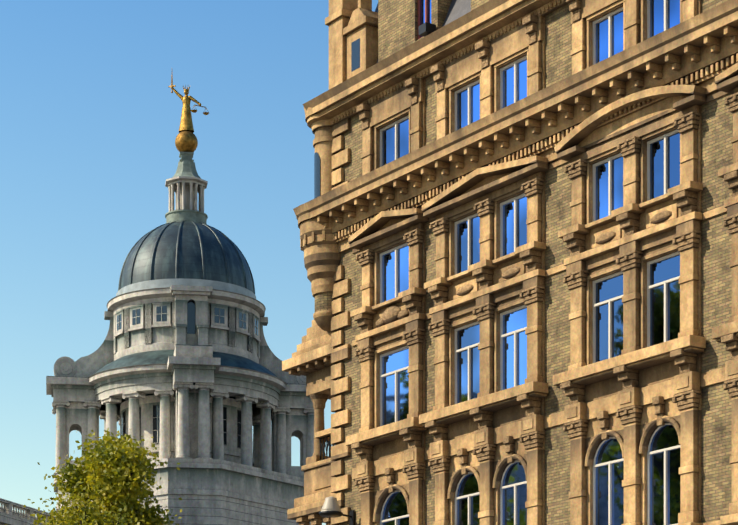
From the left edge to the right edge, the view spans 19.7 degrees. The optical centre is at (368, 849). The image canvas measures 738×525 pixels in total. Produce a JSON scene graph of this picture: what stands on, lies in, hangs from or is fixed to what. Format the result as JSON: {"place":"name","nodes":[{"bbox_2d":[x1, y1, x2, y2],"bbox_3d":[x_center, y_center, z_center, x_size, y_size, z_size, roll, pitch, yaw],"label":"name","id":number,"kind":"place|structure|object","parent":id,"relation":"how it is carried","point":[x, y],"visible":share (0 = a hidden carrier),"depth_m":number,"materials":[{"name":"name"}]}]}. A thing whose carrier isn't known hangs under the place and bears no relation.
{"place":"outdoors","nodes":[
{"label":"outdoors","id":0,"kind":"place"},
{"bbox_2d":[46,285,313,524],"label":"stone drum building","id":1,"kind":"structure","parent":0,"point":[258,479],"depth_m":165.67,"materials":[{"name":"grey stone"}]},
{"bbox_2d":[53,344,305,400],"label":"tower lead ledges","id":2,"kind":"object","parent":1,"relation":"attached to","point":[162,357],"visible":0.23,"depth_m":165.00,"materials":[{"name":"grey metal"}]},
{"bbox_2d":[116,278,255,298],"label":"dome base ring","id":3,"kind":"object","parent":1,"relation":"on","point":[165,283],"visible":0.42,"depth_m":165.99,"materials":[{"name":"grey stone"}]},
{"bbox_2d":[118,221,254,293],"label":"dome","id":4,"kind":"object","parent":3,"relation":"on","point":[186,250],"visible":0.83,"depth_m":166.73,"materials":[{"name":"grey metal"}]},
{"bbox_2d":[165,152,207,224],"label":"dome lantern","id":5,"kind":"object","parent":4,"relation":"on","point":[186,165],"visible":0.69,"depth_m":169.99,"materials":[{"name":"white stone"}]},
{"bbox_2d":[165,176,207,212],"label":"stone lantern columns","id":6,"kind":"structure","parent":4,"relation":"on","point":[186,189],"depth_m":170.00,"materials":[{"name":"grey stone"}]},
{"bbox_2d":[175,131,197,151],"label":"gold ball","id":7,"kind":"object","parent":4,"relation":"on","point":[186,141],"visible":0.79,"depth_m":170.26,"materials":[{"name":"gold metal"}]},
{"bbox_2d":[168,75,208,132],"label":"lady justice statue","id":8,"kind":"object","parent":7,"relation":"on","point":[186,123],"visible":1,"depth_m":170.66,"materials":[{"name":"gold metal"}]},
{"bbox_2d":[117,301,257,447],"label":"tower windows","id":9,"kind":"structure","parent":1,"relation":"in","point":[190,317],"depth_m":165.99,"materials":[{"name":"grey glass"}]},
{"bbox_2d":[0,0,377,524],"label":"sky","id":10,"kind":"structure","parent":0,"point":[90,116],"materials":[{"name":"blue"}]},
{"label":"ground surface","id":11,"kind":"structure","parent":0,"visible":0},
{"bbox_2d":[0,498,56,524],"bbox_3d":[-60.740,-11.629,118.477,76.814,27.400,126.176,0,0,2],"label":"balustrade","id":12,"kind":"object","parent":11,"relation":"on","point":[9,515],"depth_m":155.38,"materials":[{"name":"grey stone"}]},
{"bbox_2d":[23,427,182,524],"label":"plane tree","id":13,"kind":"object","parent":11,"relation":"on","point":[98,477],"depth_m":73.77,"materials":[{"name":"green plant"}]},
{"bbox_2d":[315,0,732,524],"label":"brick wall","id":14,"kind":"structure","parent":11,"relation":"on","point":[397,25],"depth_m":53.90,"materials":[{"name":"beige brick"}]},
{"bbox_2d":[314,152,319,198],"bbox_3d":[-1.565,-19.954,62.880,0.058,1.350,0.456,0,0,-24],"label":"window","id":15,"kind":"structure","parent":14,"relation":"attached to","point":[316,175],"depth_m":62.80,"materials":[{"name":"blue glass"}]},
{"bbox_2d":[319,510,354,524],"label":"lamp bracket","id":16,"kind":"object","parent":14,"relation":"attached to","point":[335,514],"visible":1,"depth_m":61.42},
{"bbox_2d":[321,496,340,511],"bbox_3d":[-1.098,-9.969,61.380,0.600,0.460,0.600,0,0,2],"label":"lamp shade","id":17,"kind":"object","parent":16,"relation":"on","point":[330,503],"visible":0.88,"depth_m":61.19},
{"bbox_2d":[351,38,359,71],"bbox_3d":[-0.389,-23.154,61.894,0.260,0.850,0.367,0,0,2],"label":"dormer glass","id":18,"kind":"object","parent":14,"relation":"attached to","point":[355,55],"visible":1,"depth_m":61.90,"materials":[{"name":"blue glass"}]},
{"bbox_2d":[319,22,435,460],"bbox_3d":[0.070,-17.259,61.948,1.808,11.140,7.245,0,0,-15],"label":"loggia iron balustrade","id":19,"kind":"object","parent":14,"relation":"on","point":[425,28],"visible":0.29,"depth_m":58.98,"materials":[{"name":"black metal"}]},
{"bbox_2d":[375,0,470,62],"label":"roof","id":20,"kind":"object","parent":14,"relation":"on","point":[458,9],"depth_m":58.58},
{"bbox_2d":[418,0,427,38],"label":"attic window frames","id":21,"kind":"structure","parent":14,"relation":"attached to","point":[426,10],"depth_m":59.72,"materials":[{"name":"brown"}]},
{"bbox_2d":[282,0,737,524],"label":"building facade","id":22,"kind":"structure","parent":14,"relation":"attached to","point":[643,87],"depth_m":55.33,"materials":[{"name":"beige stone"}]},
{"bbox_2d":[296,0,737,524],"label":"capitals","id":23,"kind":"object","parent":22,"relation":"attached to","point":[686,200],"visible":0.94,"depth_m":54.37,"materials":[{"name":"beige stone"}]},
{"bbox_2d":[380,0,679,524],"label":"window frames","id":24,"kind":"structure","parent":14,"relation":"in","point":[609,301],"depth_m":52.79,"materials":[{"name":"white wood"}]},
{"bbox_2d":[382,0,679,524],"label":"window panes","id":25,"kind":"structure","parent":24,"relation":"in","point":[665,436],"depth_m":55.15,"materials":[{"name":"blue glass"}]}
]}

